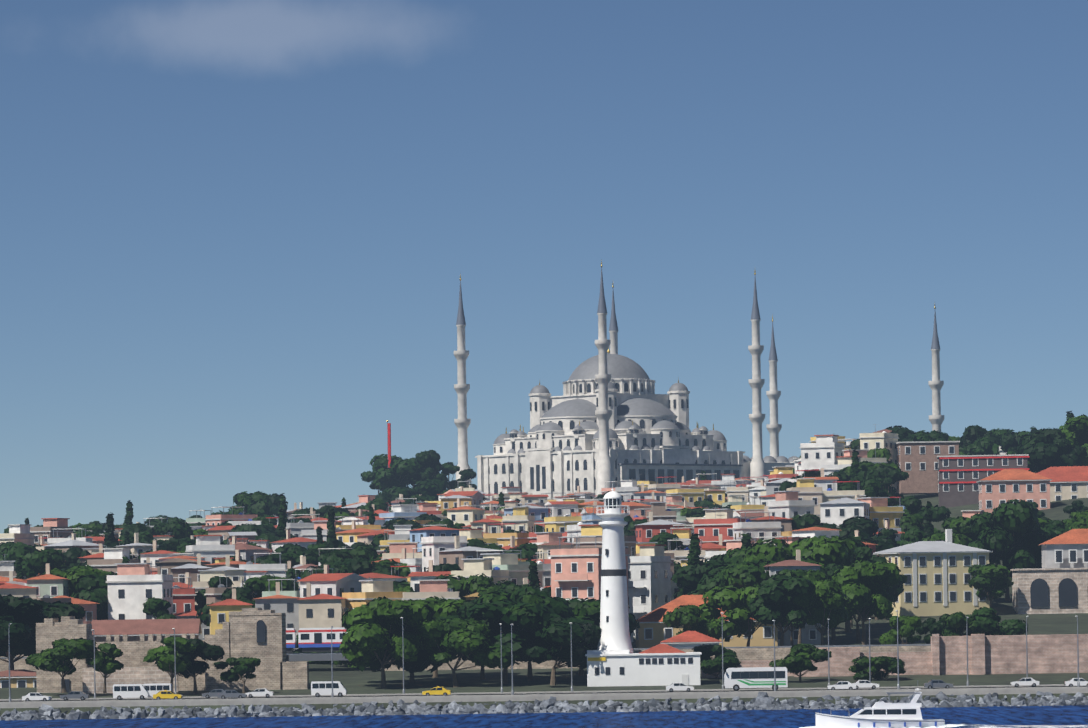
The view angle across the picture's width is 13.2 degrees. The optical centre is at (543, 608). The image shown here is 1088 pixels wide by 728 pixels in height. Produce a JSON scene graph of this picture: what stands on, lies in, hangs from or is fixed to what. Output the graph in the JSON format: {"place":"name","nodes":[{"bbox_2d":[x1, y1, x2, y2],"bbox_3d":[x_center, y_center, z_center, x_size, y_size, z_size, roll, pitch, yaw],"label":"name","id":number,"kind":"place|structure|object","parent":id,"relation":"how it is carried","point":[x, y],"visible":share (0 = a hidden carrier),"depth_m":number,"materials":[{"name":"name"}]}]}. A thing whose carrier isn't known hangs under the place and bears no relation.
{"place":"outdoors","nodes":[
{"label":"outdoors","id":0,"kind":"place"},
{"bbox_2d":[0,494,1087,716],"bbox_3d":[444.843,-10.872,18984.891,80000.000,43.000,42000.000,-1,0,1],"label":"terrain","id":1,"kind":"structure","parent":0,"point":[366,680],"depth_m":636.54,"materials":[{"name":"green plant"}]},
{"bbox_2d":[0,669,36,687],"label":"building","id":2,"kind":"structure","parent":1,"relation":"on","point":[21,678],"depth_m":644.51,"materials":[{"name":"yellow paint"}]},
{"bbox_2d":[0,594,47,669],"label":"tree","id":3,"kind":"object","parent":1,"relation":"on","point":[29,611],"visible":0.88,"depth_m":649.29,"materials":[{"name":"green plant"}]},
{"bbox_2d":[0,542,64,562],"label":"tree","id":4,"kind":"object","parent":1,"relation":"on","point":[14,552],"visible":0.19,"depth_m":892.04,"materials":[{"name":"green plant"}]},
{"bbox_2d":[21,548,65,577],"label":"tree","id":5,"kind":"object","parent":1,"relation":"on","point":[33,564],"visible":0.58,"depth_m":823.76,"materials":[{"name":"green plant"}]},
{"bbox_2d":[31,600,85,636],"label":"tree","id":6,"kind":"object","parent":1,"relation":"on","point":[58,609],"visible":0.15,"depth_m":661.88,"materials":[{"name":"green plant"}]},
{"bbox_2d":[25,638,97,692],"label":"tree","id":7,"kind":"object","parent":1,"relation":"on","point":[59,655],"visible":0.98,"depth_m":622.35,"materials":[{"name":"green plant"}]},
{"bbox_2d":[63,547,91,567],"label":"tree","id":8,"kind":"object","parent":1,"relation":"on","point":[72,555],"visible":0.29,"depth_m":862.27,"materials":[{"name":"green plant"}]},
{"bbox_2d":[40,564,116,595],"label":"tree","id":9,"kind":"object","parent":1,"relation":"on","point":[72,574],"visible":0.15,"depth_m":735.94,"materials":[{"name":"green plant"}]},
{"bbox_2d":[69,574,107,619],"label":"tree","id":10,"kind":"object","parent":1,"relation":"on","point":[92,588],"visible":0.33,"depth_m":728.56,"materials":[{"name":"green plant"}]},
{"bbox_2d":[85,643,123,692],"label":"tree","id":11,"kind":"object","parent":1,"relation":"on","point":[106,662],"visible":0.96,"depth_m":623.02,"materials":[{"name":"green plant"}]},
{"bbox_2d":[103,512,118,551],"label":"tree","id":12,"kind":"object","parent":1,"relation":"on","point":[110,540],"visible":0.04,"depth_m":910.80,"materials":[{"name":"green plant"}]},
{"bbox_2d":[91,618,201,641],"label":"brown building","id":13,"kind":"structure","parent":1,"relation":"on","point":[133,629],"depth_m":694.41,"materials":[{"name":"tile"}]},
{"bbox_2d":[143,597,176,618],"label":"tree","id":14,"kind":"object","parent":1,"relation":"on","point":[157,607],"visible":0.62,"depth_m":720.60,"materials":[{"name":"green plant"}]},
{"bbox_2d":[143,636,195,692],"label":"tree","id":15,"kind":"object","parent":1,"relation":"on","point":[163,657],"visible":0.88,"depth_m":621.48,"materials":[{"name":"green plant"}]},
{"bbox_2d":[36,608,308,693],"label":"old sea walls","id":16,"kind":"structure","parent":1,"relation":"on","point":[259,633],"depth_m":631.30,"materials":[{"name":"stone"}]},
{"bbox_2d":[154,520,193,538],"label":"tree","id":17,"kind":"object","parent":1,"relation":"on","point":[179,530],"visible":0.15,"depth_m":984.35,"materials":[{"name":"green plant"}]},
{"bbox_2d":[159,638,228,692],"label":"tree","id":18,"kind":"object","parent":1,"relation":"on","point":[204,650],"visible":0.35,"depth_m":625.33,"materials":[{"name":"green plant"}]},
{"bbox_2d":[195,576,233,611],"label":"tree","id":19,"kind":"object","parent":1,"relation":"on","point":[213,582],"visible":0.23,"depth_m":742.27,"materials":[{"name":"green plant"}]},
{"bbox_2d":[196,586,254,625],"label":"tree","id":20,"kind":"object","parent":1,"relation":"on","point":[244,594],"visible":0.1,"depth_m":720.44,"materials":[{"name":"green plant"}]},
{"bbox_2d":[220,657,260,692],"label":"tree","id":21,"kind":"object","parent":1,"relation":"on","point":[241,668],"visible":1,"depth_m":623.57,"materials":[{"name":"green plant"}]},
{"bbox_2d":[211,491,271,515],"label":"tree","id":22,"kind":"object","parent":1,"relation":"on","point":[255,501],"visible":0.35,"depth_m":1140.70,"materials":[{"name":"green plant"}]},
{"bbox_2d":[221,523,270,543],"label":"tree","id":23,"kind":"object","parent":1,"relation":"on","point":[250,527],"visible":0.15,"depth_m":970.27,"materials":[{"name":"green plant"}]},
{"bbox_2d":[243,574,298,600],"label":"tree","id":24,"kind":"object","parent":1,"relation":"on","point":[258,586],"visible":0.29,"depth_m":724.42,"materials":[{"name":"green plant"}]},
{"bbox_2d":[256,552,296,568],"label":"tree","id":25,"kind":"object","parent":1,"relation":"on","point":[274,558],"visible":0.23,"depth_m":812.46,"materials":[{"name":"green plant"}]},
{"bbox_2d":[322,507,339,552],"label":"tree","id":26,"kind":"object","parent":1,"relation":"on","point":[332,541],"visible":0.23,"depth_m":886.99,"materials":[{"name":"green plant"}]},
{"bbox_2d":[318,548,353,567],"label":"tree","id":27,"kind":"object","parent":1,"relation":"on","point":[329,558],"visible":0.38,"depth_m":803.42,"materials":[{"name":"green plant"}]},
{"bbox_2d":[322,558,401,576],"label":"tree","id":28,"kind":"object","parent":1,"relation":"on","point":[358,566],"visible":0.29,"depth_m":767.09,"materials":[{"name":"green plant"}]},
{"bbox_2d":[339,596,431,687],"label":"tree","id":29,"kind":"object","parent":1,"relation":"on","point":[370,625],"visible":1,"depth_m":628.50,"materials":[{"name":"green plant"}]},
{"bbox_2d":[352,613,465,682],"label":"tree","id":30,"kind":"object","parent":1,"relation":"on","point":[422,662],"visible":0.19,"depth_m":639.77,"materials":[{"name":"green plant"}]},
{"bbox_2d":[380,477,452,500],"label":"tree","id":31,"kind":"object","parent":1,"relation":"on","point":[430,488],"visible":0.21,"depth_m":1300.62,"materials":[{"name":"green plant"}]},
{"bbox_2d":[393,596,464,677],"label":"tree","id":32,"kind":"object","parent":1,"relation":"on","point":[443,607],"visible":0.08,"depth_m":647.86,"materials":[{"name":"green plant"}]},
{"bbox_2d":[0,644,930,671],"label":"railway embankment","id":33,"kind":"structure","parent":1,"relation":"on","point":[751,653],"depth_m":670.53,"materials":[{"name":"stone"}]},
{"bbox_2d":[286,627,347,652],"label":"commuter train","id":34,"kind":"object","parent":33,"relation":"on","point":[317,640],"visible":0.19,"depth_m":673.16,"materials":[{"name":"blue paint"}]},
{"bbox_2d":[413,618,520,686],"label":"tree","id":35,"kind":"object","parent":1,"relation":"on","point":[466,636],"visible":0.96,"depth_m":628.97,"materials":[{"name":"green plant"}]},
{"bbox_2d":[434,573,515,599],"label":"tree","id":36,"kind":"object","parent":1,"relation":"on","point":[464,586],"visible":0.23,"depth_m":712.36,"materials":[{"name":"green plant"}]},
{"bbox_2d":[456,599,504,679],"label":"tree","id":37,"kind":"object","parent":1,"relation":"on","point":[461,610],"visible":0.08,"depth_m":643.82,"materials":[{"name":"green plant"}]},
{"bbox_2d":[0,427,1005,656],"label":"hillside houses","id":38,"kind":"structure","parent":1,"relation":"on","point":[763,509],"depth_m":841.85,"materials":[{"name":"white paint"}]},
{"bbox_2d":[369,454,417,489],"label":"tree","id":39,"kind":"object","parent":38,"relation":"on","point":[399,471],"visible":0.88,"depth_m":1324.69,"materials":[{"name":"green plant"}]},
{"bbox_2d":[413,450,446,480],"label":"tree","id":40,"kind":"object","parent":38,"relation":"on","point":[429,458],"visible":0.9,"depth_m":1329.65,"materials":[{"name":"green plant"}]},
{"bbox_2d":[475,584,535,600],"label":"tree","id":41,"kind":"object","parent":1,"relation":"on","point":[508,588],"visible":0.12,"depth_m":705.50,"materials":[{"name":"green plant"}]},
{"bbox_2d":[460,599,555,683],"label":"tree","id":42,"kind":"object","parent":1,"relation":"on","point":[522,615],"visible":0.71,"depth_m":631.02,"materials":[{"name":"green plant"}]},
{"bbox_2d":[473,586,574,680],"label":"tree","id":43,"kind":"object","parent":1,"relation":"on","point":[556,605],"visible":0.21,"depth_m":640.04,"materials":[{"name":"green plant"}]},
{"bbox_2d":[0,691,1087,720],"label":"shore rocks","id":44,"kind":"object","parent":1,"relation":"on","point":[762,701],"visible":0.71,"depth_m":592.07,"materials":[{"name":"grey stone"}]},
{"bbox_2d":[512,613,601,685],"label":"tree","id":45,"kind":"object","parent":1,"relation":"on","point":[556,631],"visible":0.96,"depth_m":628.77,"materials":[{"name":"green plant"}]},
{"bbox_2d":[544,598,600,675],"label":"tree","id":46,"kind":"object","parent":1,"relation":"on","point":[588,609],"visible":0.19,"depth_m":647.75,"materials":[{"name":"green plant"}]},
{"bbox_2d":[585,484,701,686],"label":"lighthouse","id":47,"kind":"object","parent":1,"relation":"on","point":[613,659],"visible":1,"depth_m":629.81,"materials":[{"name":"white paint"}]},
{"bbox_2d":[649,532,687,550],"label":"tree","id":48,"kind":"object","parent":1,"relation":"on","point":[662,538],"visible":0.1,"depth_m":824.31,"materials":[{"name":"green plant"}]},
{"bbox_2d":[678,533,701,596],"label":"tree","id":49,"kind":"object","parent":1,"relation":"on","point":[694,551],"visible":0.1,"depth_m":751.97,"materials":[{"name":"green plant"}]},
{"bbox_2d":[660,631,721,647],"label":"roof","id":50,"kind":"structure","parent":1,"relation":"on","point":[689,639],"depth_m":680.36,"materials":[{"name":"tile"}]},
{"bbox_2d":[662,605,721,637],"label":"tree","id":51,"kind":"object","parent":1,"relation":"on","point":[688,617],"visible":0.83,"depth_m":688.89,"materials":[{"name":"green plant"}]},
{"bbox_2d":[454,259,943,500],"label":"mosque","id":52,"kind":"structure","parent":1,"relation":"on","point":[601,422],"depth_m":1386.85,"materials":[{"name":"stone"}]},
{"bbox_2d":[672,554,725,598],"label":"tree","id":53,"kind":"object","parent":1,"relation":"on","point":[688,576],"visible":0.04,"depth_m":747.67,"materials":[{"name":"green plant"}]},
{"bbox_2d":[635,595,777,647],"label":"red roof hall","id":54,"kind":"structure","parent":1,"relation":"on","point":[653,630],"depth_m":711.77,"materials":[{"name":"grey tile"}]},
{"bbox_2d":[687,565,728,594],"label":"tree","id":55,"kind":"object","parent":1,"relation":"on","point":[711,579],"visible":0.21,"depth_m":719.73,"materials":[{"name":"green plant"}]},
{"bbox_2d":[692,644,740,677],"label":"tree","id":56,"kind":"object","parent":1,"relation":"on","point":[709,665],"visible":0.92,"depth_m":640.32,"materials":[{"name":"green plant"}]},
{"bbox_2d":[699,585,789,646],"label":"tree","id":57,"kind":"object","parent":1,"relation":"on","point":[733,602],"visible":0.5,"depth_m":693.16,"materials":[{"name":"green plant"}]},
{"bbox_2d":[720,542,776,567],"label":"tree","id":58,"kind":"object","parent":1,"relation":"on","point":[734,555],"visible":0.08,"depth_m":743.73,"materials":[{"name":"green plant"}]},
{"bbox_2d":[717,558,826,587],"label":"tree","id":59,"kind":"object","parent":1,"relation":"on","point":[748,574],"visible":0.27,"depth_m":713.97,"materials":[{"name":"green plant"}]},
{"bbox_2d":[748,574,813,645],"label":"tree","id":60,"kind":"object","parent":1,"relation":"on","point":[774,591],"visible":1,"depth_m":686.03,"materials":[{"name":"green plant"}]},
{"bbox_2d":[764,568,826,643],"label":"tree","id":61,"kind":"object","parent":1,"relation":"on","point":[813,575],"visible":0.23,"depth_m":709.67,"materials":[{"name":"green plant"}]},
{"bbox_2d":[742,535,856,566],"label":"tree","id":62,"kind":"object","parent":1,"relation":"on","point":[824,550],"visible":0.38,"depth_m":732.41,"materials":[{"name":"green plant"}]},
{"bbox_2d":[769,644,831,681],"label":"tree","id":63,"kind":"object","parent":1,"relation":"on","point":[797,659],"visible":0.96,"depth_m":628.41,"materials":[{"name":"green plant"}]},
{"bbox_2d":[789,513,820,530],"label":"tree","id":64,"kind":"object","parent":1,"relation":"on","point":[803,521],"visible":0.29,"depth_m":857.79,"materials":[{"name":"green plant"}]},
{"bbox_2d":[789,578,848,644],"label":"tree","id":65,"kind":"object","parent":1,"relation":"on","point":[822,601],"visible":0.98,"depth_m":688.64,"materials":[{"name":"green plant"}]},
{"bbox_2d":[841,536,872,632],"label":"tree","id":66,"kind":"object","parent":1,"relation":"on","point":[863,550],"visible":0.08,"depth_m":742.54,"materials":[{"name":"green plant"}]},
{"bbox_2d":[830,558,900,644],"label":"tree","id":67,"kind":"object","parent":1,"relation":"on","point":[855,590],"visible":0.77,"depth_m":709.17,"materials":[{"name":"green plant"}]},
{"bbox_2d":[834,516,897,538],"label":"tree","id":68,"kind":"object","parent":1,"relation":"on","point":[848,526],"visible":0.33,"depth_m":845.31,"materials":[{"name":"green plant"}]},
{"bbox_2d":[840,461,900,494],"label":"tree","id":69,"kind":"object","parent":1,"relation":"on","point":[866,466],"visible":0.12,"depth_m":996.65,"materials":[{"name":"green plant"}]},
{"bbox_2d":[852,578,889,642],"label":"tree","id":70,"kind":"object","parent":1,"relation":"on","point":[870,584],"visible":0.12,"depth_m":712.69,"materials":[{"name":"green plant"}]},
{"bbox_2d":[846,531,899,551],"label":"tree","id":71,"kind":"object","parent":1,"relation":"on","point":[883,542],"visible":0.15,"depth_m":817.36,"materials":[{"name":"green plant"}]},
{"bbox_2d":[858,478,895,505],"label":"tree","id":72,"kind":"object","parent":1,"relation":"on","point":[871,487],"visible":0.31,"depth_m":925.90,"materials":[{"name":"green plant"}]},
{"bbox_2d":[849,656,905,680],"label":"tree","id":73,"kind":"object","parent":1,"relation":"on","point":[860,667],"visible":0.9,"depth_m":628.83,"materials":[{"name":"green plant"}]},
{"bbox_2d":[869,555,906,619],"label":"tree","id":74,"kind":"object","parent":1,"relation":"on","point":[896,590],"visible":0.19,"depth_m":779.22,"materials":[{"name":"green plant"}]},
{"bbox_2d":[873,465,908,505],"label":"tree","id":75,"kind":"object","parent":1,"relation":"on","point":[888,475],"visible":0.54,"depth_m":979.29,"materials":[{"name":"green plant"}]},
{"bbox_2d":[701,634,1087,677],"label":"brick sea walls","id":76,"kind":"structure","parent":1,"relation":"on","point":[995,654],"depth_m":638.80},
{"bbox_2d":[879,615,921,644],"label":"tree","id":77,"kind":"object","parent":1,"relation":"on","point":[908,626],"visible":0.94,"depth_m":674.34,"materials":[{"name":"green plant"}]},
{"bbox_2d":[897,528,926,545],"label":"tree","id":78,"kind":"object","parent":1,"relation":"on","point":[912,535],"visible":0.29,"depth_m":828.65,"materials":[{"name":"green plant"}]},
{"bbox_2d":[900,513,941,533],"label":"tree","id":79,"kind":"object","parent":1,"relation":"on","point":[909,521],"visible":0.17,"depth_m":867.56,"materials":[{"name":"green plant"}]},
{"bbox_2d":[895,496,950,525],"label":"tree","id":80,"kind":"object","parent":1,"relation":"on","point":[913,504],"visible":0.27,"depth_m":915.92,"materials":[{"name":"green plant"}]},
{"bbox_2d":[895,441,959,494],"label":"brick block","id":81,"kind":"structure","parent":1,"relation":"on","point":[917,461],"depth_m":1049.26,"materials":[{"name":"brick"}]},
{"bbox_2d":[914,617,946,643],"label":"tree","id":82,"kind":"object","parent":1,"relation":"on","point":[931,625],"visible":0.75,"depth_m":677.49,"materials":[{"name":"green plant"}]},
{"bbox_2d":[912,430,949,440],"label":"tree","id":83,"kind":"object","parent":1,"relation":"on","point":[933,435],"visible":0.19,"depth_m":1106.43,"materials":[{"name":"green plant"}]},
{"bbox_2d":[873,529,992,616],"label":"beige building","id":84,"kind":"structure","parent":1,"relation":"on","point":[937,574],"depth_m":788.89,"materials":[{"name":"paint"}]},
{"bbox_2d":[921,533,971,545],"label":"tree","id":85,"kind":"object","parent":1,"relation":"on","point":[962,539],"visible":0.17,"depth_m":825.06,"materials":[{"name":"green plant"}]},
{"bbox_2d":[939,611,979,635],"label":"tree","id":86,"kind":"object","parent":1,"relation":"on","point":[954,622],"visible":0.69,"depth_m":671.34,"materials":[{"name":"green plant"}]},
{"bbox_2d":[941,516,978,541],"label":"tree","id":87,"kind":"object","parent":1,"relation":"on","point":[958,525],"visible":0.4,"depth_m":841.20,"materials":[{"name":"green plant"}]},
{"bbox_2d":[959,425,1001,448],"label":"tree","id":88,"kind":"object","parent":1,"relation":"on","point":[971,434],"visible":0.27,"depth_m":1132.10,"materials":[{"name":"green plant"}]},
{"bbox_2d":[964,437,997,454],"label":"tree","id":89,"kind":"object","parent":1,"relation":"on","point":[983,446],"visible":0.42,"depth_m":1108.93,"materials":[{"name":"green plant"}]},
{"bbox_2d":[937,454,1029,507],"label":"dark building","id":90,"kind":"structure","parent":1,"relation":"on","point":[959,476],"depth_m":1010.34,"materials":[{"name":"concrete"}]},
{"bbox_2d":[968,564,1013,607],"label":"tree","id":91,"kind":"object","parent":1,"relation":"on","point":[994,581],"visible":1,"depth_m":786.27,"materials":[{"name":"green plant"}]},
{"bbox_2d":[959,607,1028,635],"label":"tree","id":92,"kind":"object","parent":1,"relation":"on","point":[988,619],"visible":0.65,"depth_m":674.41,"materials":[{"name":"green plant"}]},
{"bbox_2d":[968,498,1052,600],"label":"tree","id":93,"kind":"object","parent":1,"relation":"on","point":[1018,536],"visible":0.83,"depth_m":805.04,"materials":[{"name":"green plant"}]},
{"bbox_2d":[999,433,1021,452],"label":"tree","id":94,"kind":"object","parent":1,"relation":"on","point":[1008,442],"visible":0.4,"depth_m":1110.90,"materials":[{"name":"green plant"}]},
{"bbox_2d":[976,469,1051,512],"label":"pink house","id":95,"kind":"structure","parent":1,"relation":"on","point":[1000,487],"depth_m":974.04,"materials":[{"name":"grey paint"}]},
{"bbox_2d":[1010,529,1087,613],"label":"building","id":96,"kind":"structure","parent":1,"relation":"on","point":[1057,583],"depth_m":788.33,"materials":[{"name":"stone"}]},
{"bbox_2d":[1015,428,1085,470],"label":"tree","id":97,"kind":"object","parent":1,"relation":"on","point":[1040,450],"visible":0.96,"depth_m":1016.23,"materials":[{"name":"green plant"}]},
{"bbox_2d":[1036,466,1087,501],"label":"house","id":98,"kind":"structure","parent":1,"relation":"on","point":[1068,482],"depth_m":989.33,"materials":[{"name":"grey paint"}]},
{"bbox_2d":[1050,414,1087,465],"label":"tree","id":99,"kind":"object","parent":1,"relation":"on","point":[1075,429],"visible":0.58,"depth_m":1020.53,"materials":[{"name":"green plant"}]},
{"bbox_2d":[0,705,1087,727],"bbox_3d":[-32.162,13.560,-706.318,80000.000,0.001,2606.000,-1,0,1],"label":"sea water","id":100,"kind":"structure","parent":0,"point":[1064,716],"depth_m":552.10,"materials":[{"name":"blue liquid"}]},
{"bbox_2d":[815,680,944,727],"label":"motor yacht","id":101,"kind":"object","parent":100,"relation":"on","point":[880,714],"visible":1,"depth_m":484.96,"materials":[{"name":"white paint"}]},
{"bbox_2d":[799,724,1087,727],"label":"boat wake","id":102,"kind":"object","parent":100,"relation":"on","point":[977,725],"visible":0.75,"depth_m":484.62,"materials":[{"name":"white liquid"}]},
{"bbox_2d":[0,684,1087,707],"bbox_3d":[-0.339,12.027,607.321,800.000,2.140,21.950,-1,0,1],"label":"coast road","id":103,"kind":"structure","parent":0,"point":[594,695],"depth_m":596.91,"materials":[{"name":"grey asphalt"}]},
{"bbox_2d":[8,610,1079,701],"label":"street lamps","id":104,"kind":"object","parent":103,"relation":"on","point":[898,685],"visible":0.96,"depth_m":614.36,"materials":[{"name":"metal"}]},
{"bbox_2d":[22,667,1087,700],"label":"traffic","id":105,"kind":"object","parent":103,"relation":"on","point":[735,679],"visible":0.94,"depth_m":608.74,"materials":[{"name":"white metal"}]},
{"bbox_2d":[0,0,1087,533],"label":"sky","id":106,"kind":"structure","parent":0,"point":[238,238],"materials":[{"name":"blue"}]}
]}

